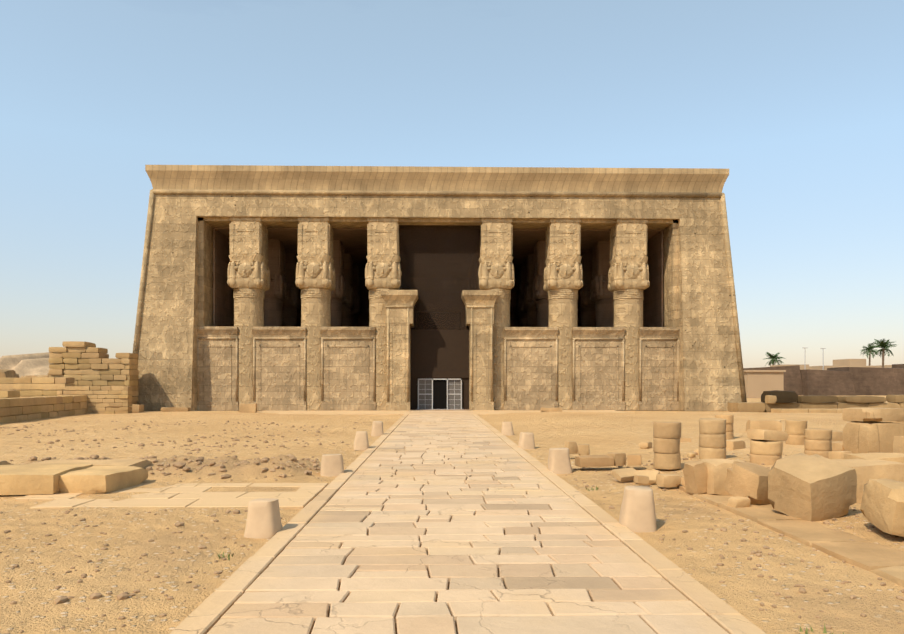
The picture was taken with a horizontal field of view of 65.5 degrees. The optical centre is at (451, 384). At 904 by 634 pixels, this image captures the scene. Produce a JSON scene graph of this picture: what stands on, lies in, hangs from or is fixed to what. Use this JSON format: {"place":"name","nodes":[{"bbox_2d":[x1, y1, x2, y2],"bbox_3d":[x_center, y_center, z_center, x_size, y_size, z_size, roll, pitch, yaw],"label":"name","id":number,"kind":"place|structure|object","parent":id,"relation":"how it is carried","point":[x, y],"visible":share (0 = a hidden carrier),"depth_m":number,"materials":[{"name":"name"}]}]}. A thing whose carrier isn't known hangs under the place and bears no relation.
{"place":"outdoors","nodes":[
{"label":"outdoors","id":0,"kind":"place"},
{"bbox_2d":[0,352,51,377],"bbox_3d":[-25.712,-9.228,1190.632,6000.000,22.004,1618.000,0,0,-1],"label":"hills","id":1,"kind":"structure","parent":0,"point":[29,364],"depth_m":395.66,"materials":[{"name":"beige sand"}]},
{"bbox_2d":[15,410,765,633],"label":"paving","id":2,"kind":"structure","parent":0,"point":[484,487],"depth_m":7.16,"materials":[{"name":"beige stone"}]},
{"bbox_2d":[0,459,151,494],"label":"stone slabs","id":3,"kind":"structure","parent":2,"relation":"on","point":[74,476],"depth_m":11.35,"materials":[{"name":"stone"}]},
{"bbox_2d":[0,395,903,633],"bbox_3d":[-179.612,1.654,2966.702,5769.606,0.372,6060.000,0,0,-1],"label":"ground","id":4,"kind":"structure","parent":0,"point":[32,591],"depth_m":8.54,"materials":[{"name":"beige sand"}]},
{"bbox_2d":[0,391,19,397],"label":"stone block","id":5,"kind":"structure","parent":4,"relation":"on","point":[9,394],"depth_m":35.16,"materials":[{"name":"beige stone"}]},
{"bbox_2d":[0,369,51,377],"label":"ruins","id":6,"kind":"object","parent":4,"relation":"on","point":[5,373],"visible":0.06,"depth_m":233.55,"materials":[{"name":"stone"}]},
{"bbox_2d":[0,377,74,397],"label":"wall","id":7,"kind":"structure","parent":4,"relation":"on","point":[36,387],"depth_m":40.98,"materials":[{"name":"beige stone"}]},
{"bbox_2d":[0,395,88,422],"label":"wall","id":8,"kind":"structure","parent":4,"relation":"on","point":[21,409],"depth_m":33.91,"materials":[{"name":"beige brick"}]},
{"bbox_2d":[49,341,138,404],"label":"wall","id":9,"kind":"structure","parent":4,"relation":"on","point":[86,363],"depth_m":42.75,"materials":[{"name":"beige stone"}]},
{"bbox_2d":[57,386,131,413],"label":"wall","id":10,"kind":"structure","parent":4,"relation":"on","point":[111,399],"depth_m":40.36,"materials":[{"name":"beige stone"}]},
{"bbox_2d":[136,194,741,410],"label":"temple facade wall","id":11,"kind":"structure","parent":4,"relation":"on","point":[177,309],"depth_m":46.56,"materials":[{"name":"beige stone"}]},
{"bbox_2d":[213,227,677,410],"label":"interior wall","id":12,"kind":"structure","parent":11,"relation":"in","point":[354,241],"depth_m":51.80,"materials":[{"name":"brown stone"}]},
{"bbox_2d":[133,189,746,401],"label":"torus molding","id":13,"kind":"structure","parent":4,"relation":"on","point":[153,192],"depth_m":46.50,"materials":[{"name":"beige stone"}]},
{"bbox_2d":[227,217,269,410],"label":"column","id":14,"kind":"structure","parent":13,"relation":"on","point":[248,281],"depth_m":46.59,"materials":[{"name":"stone"}]},
{"bbox_2d":[264,239,286,326],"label":"column","id":15,"kind":"structure","parent":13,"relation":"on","point":[275,295],"depth_m":52.22,"materials":[{"name":"stone"}]},
{"bbox_2d":[282,253,300,326],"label":"column","id":16,"kind":"structure","parent":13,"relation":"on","point":[291,304],"depth_m":57.80,"materials":[{"name":"stone"}]},
{"bbox_2d":[297,289,300,326],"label":"column","id":17,"kind":"structure","parent":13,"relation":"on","point":[299,317],"depth_m":63.40,"materials":[{"name":"stone"}]},
{"bbox_2d":[295,217,335,410],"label":"column","id":18,"kind":"structure","parent":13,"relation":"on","point":[315,281],"depth_m":46.69,"materials":[{"name":"stone"}]},
{"bbox_2d":[331,240,345,326],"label":"column","id":19,"kind":"structure","parent":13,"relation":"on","point":[338,295],"depth_m":52.39,"materials":[{"name":"stone"}]},
{"bbox_2d":[342,254,353,326],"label":"column","id":20,"kind":"structure","parent":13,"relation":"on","point":[347,304],"depth_m":57.99,"materials":[{"name":"stone"}]},
{"bbox_2d":[351,265,361,326],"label":"column","id":21,"kind":"structure","parent":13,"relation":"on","point":[356,311],"depth_m":63.55,"materials":[{"name":"stone"}]},
{"bbox_2d":[365,218,401,410],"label":"column","id":22,"kind":"structure","parent":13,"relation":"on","point":[383,269],"depth_m":46.78,"materials":[{"name":"stone"}]},
{"bbox_2d":[400,240,405,289],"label":"column","id":23,"kind":"structure","parent":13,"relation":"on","point":[404,285],"depth_m":52.45,"materials":[{"name":"stone"}]},
{"bbox_2d":[404,254,407,289],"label":"column","id":24,"kind":"structure","parent":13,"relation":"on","point":[404,270],"depth_m":58.05,"materials":[{"name":"stone"}]},
{"bbox_2d":[419,312,451,329],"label":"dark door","id":25,"kind":"structure","parent":13,"relation":"attached to","point":[444,316],"depth_m":70.85,"materials":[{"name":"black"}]},
{"bbox_2d":[145,165,728,192],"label":"cornice","id":26,"kind":"structure","parent":13,"relation":"on","point":[392,178],"depth_m":46.58,"materials":[{"name":"beige stone"}]},
{"bbox_2d":[197,326,679,410],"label":"screen walls","id":27,"kind":"structure","parent":13,"relation":"on","point":[348,375],"depth_m":46.85,"materials":[{"name":"beige stone"}]},
{"bbox_2d":[197,337,678,401],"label":"panel moldings","id":28,"kind":"structure","parent":27,"relation":"attached to","point":[505,339],"depth_m":46.81,"materials":[{"name":"beige stone"}]},
{"bbox_2d":[416,379,461,409],"bbox_3d":[-0.826,0.699,47.837,3.200,2.150,0.370,0,0,-1],"label":"door frame","id":29,"kind":"object","parent":13,"relation":"attached to","point":[454,394],"visible":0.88,"depth_m":47.83,"materials":[{"name":"grey metal"}]},
{"bbox_2d":[419,380,460,408],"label":"door panels","id":30,"kind":"object","parent":29,"relation":"attached to","point":[425,384],"depth_m":47.92,"materials":[{"name":"grey glass"}]},
{"bbox_2d":[433,380,446,408],"bbox_3d":[-0.828,0.724,47.942,1.000,2.100,0.040,0,0,-1],"label":"gate opening","id":31,"kind":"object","parent":29,"relation":"attached to","point":[439,394],"depth_m":47.92,"materials":[{"name":"black"}]},
{"bbox_2d":[410,329,468,408],"bbox_3d":[-0.831,-0.976,48.052,4.000,5.500,0.300,0,0,-1],"label":"door panel","id":32,"kind":"object","parent":13,"relation":"attached to","point":[439,354],"visible":0.82,"depth_m":47.99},
{"bbox_2d":[381,290,498,410],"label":"door jambs","id":33,"kind":"structure","parent":13,"relation":"attached to","point":[398,359],"depth_m":46.20,"materials":[{"name":"beige stone"}]},
{"bbox_2d":[386,306,493,401],"bbox_3d":[-0.791,-1.996,46.228,7.120,6.300,0.170,0,0,-1],"label":"door frame molding","id":34,"kind":"structure","parent":33,"relation":"attached to","point":[408,307],"depth_m":46.17,"materials":[{"name":"beige stone"}]},
{"bbox_2d":[399,225,480,329],"bbox_3d":[-0.830,-7.396,48.012,5.700,7.340,0.020,0,0,-1],"label":"central net","id":35,"kind":"object","parent":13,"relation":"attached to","point":[435,280],"visible":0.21,"depth_m":48.00,"materials":[{"name":"brown"}]},
{"bbox_2d":[468,267,471,289],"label":"column","id":36,"kind":"structure","parent":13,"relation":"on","point":[469,272],"depth_m":63.75,"materials":[{"name":"stone"}]},
{"bbox_2d":[471,254,474,289],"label":"column","id":37,"kind":"structure","parent":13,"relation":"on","point":[473,275],"depth_m":58.19,"materials":[{"name":"stone"}]},
{"bbox_2d":[473,250,476,289],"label":"column","id":38,"kind":"structure","parent":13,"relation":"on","point":[475,274],"depth_m":53.45,"materials":[{"name":"stone"}]},
{"bbox_2d":[478,218,514,409],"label":"column","id":39,"kind":"structure","parent":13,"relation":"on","point":[496,270],"depth_m":46.95,"materials":[{"name":"stone"}]},
{"bbox_2d":[516,266,526,326],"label":"column","id":40,"kind":"structure","parent":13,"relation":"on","point":[521,311],"depth_m":63.88,"materials":[{"name":"stone"}]},
{"bbox_2d":[524,254,536,326],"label":"column","id":41,"kind":"structure","parent":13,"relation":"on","point":[529,304],"depth_m":58.32,"materials":[{"name":"stone"}]},
{"bbox_2d":[532,241,548,326],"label":"column","id":42,"kind":"structure","parent":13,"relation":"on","point":[540,297],"depth_m":52.71,"materials":[{"name":"stone"}]},
{"bbox_2d":[543,218,582,409],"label":"column","id":43,"kind":"structure","parent":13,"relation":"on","point":[563,276],"depth_m":47.05,"materials":[{"name":"stone"}]},
{"bbox_2d":[577,308,579,326],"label":"column","id":44,"kind":"structure","parent":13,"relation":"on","point":[578,316],"depth_m":63.93,"materials":[{"name":"stone"}]},
{"bbox_2d":[577,255,594,326],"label":"column","id":45,"kind":"structure","parent":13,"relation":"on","point":[585,306],"depth_m":58.33,"materials":[{"name":"stone"}]},
{"bbox_2d":[590,241,613,326],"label":"column","id":46,"kind":"structure","parent":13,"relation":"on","point":[601,296],"depth_m":52.76,"materials":[{"name":"stone"}]},
{"bbox_2d":[608,219,649,410],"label":"column","id":47,"kind":"structure","parent":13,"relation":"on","point":[628,279],"depth_m":47.16,"materials":[{"name":"stone"}]},
{"bbox_2d":[244,421,656,538],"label":"bollards","id":48,"kind":"object","parent":4,"relation":"on","point":[637,512],"visible":0.9,"depth_m":8.54,"materials":[{"name":"stone"}]},
{"bbox_2d":[0,420,903,633],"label":"pebbles","id":49,"kind":"object","parent":4,"relation":"on","point":[64,599],"visible":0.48,"depth_m":9.55,"materials":[{"name":"brown stone"}]},
{"bbox_2d":[129,404,903,586],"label":"stone ruins","id":50,"kind":"object","parent":4,"relation":"on","point":[827,474],"visible":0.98,"depth_m":9.93,"materials":[{"name":"stone"}]},
{"bbox_2d":[217,486,843,633],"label":"weeds","id":51,"kind":"object","parent":4,"relation":"on","point":[806,630],"visible":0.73,"depth_m":5.10,"materials":[{"name":"brown plant"}]},
{"bbox_2d":[763,352,785,365],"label":"palm","id":52,"kind":"object","parent":4,"relation":"on","point":[775,357],"depth_m":176.67,"materials":[{"name":"green plant"}]},
{"bbox_2d":[727,390,903,412],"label":"stone blocks","id":53,"kind":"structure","parent":4,"relation":"on","point":[775,401],"depth_m":43.76,"materials":[{"name":"beige stone"}]},
{"bbox_2d":[743,364,903,395],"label":"mud wall","id":54,"kind":"structure","parent":4,"relation":"on","point":[845,381],"depth_m":109.75,"materials":[{"name":"brick"}]},
{"bbox_2d":[770,359,891,369],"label":"village","id":55,"kind":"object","parent":4,"relation":"on","point":[849,363],"visible":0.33,"depth_m":142.75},
{"bbox_2d":[861,342,877,365],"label":"palm","id":56,"kind":"object","parent":4,"relation":"on","point":[868,349],"depth_m":192.50,"materials":[{"name":"green plant"}]},
{"bbox_2d":[870,339,896,367],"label":"palm","id":57,"kind":"object","parent":4,"relation":"on","point":[882,343],"depth_m":152.02,"materials":[{"name":"green plant"}]},
{"bbox_2d":[0,0,903,367],"label":"sky","id":58,"kind":"structure","parent":0,"point":[801,102],"materials":[{"name":"blue"}]},
{"bbox_2d":[744,370,785,397],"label":"building","id":59,"kind":"structure","parent":0,"point":[758,383],"depth_m":88.78,"materials":[{"name":"beige paint"}]}
]}

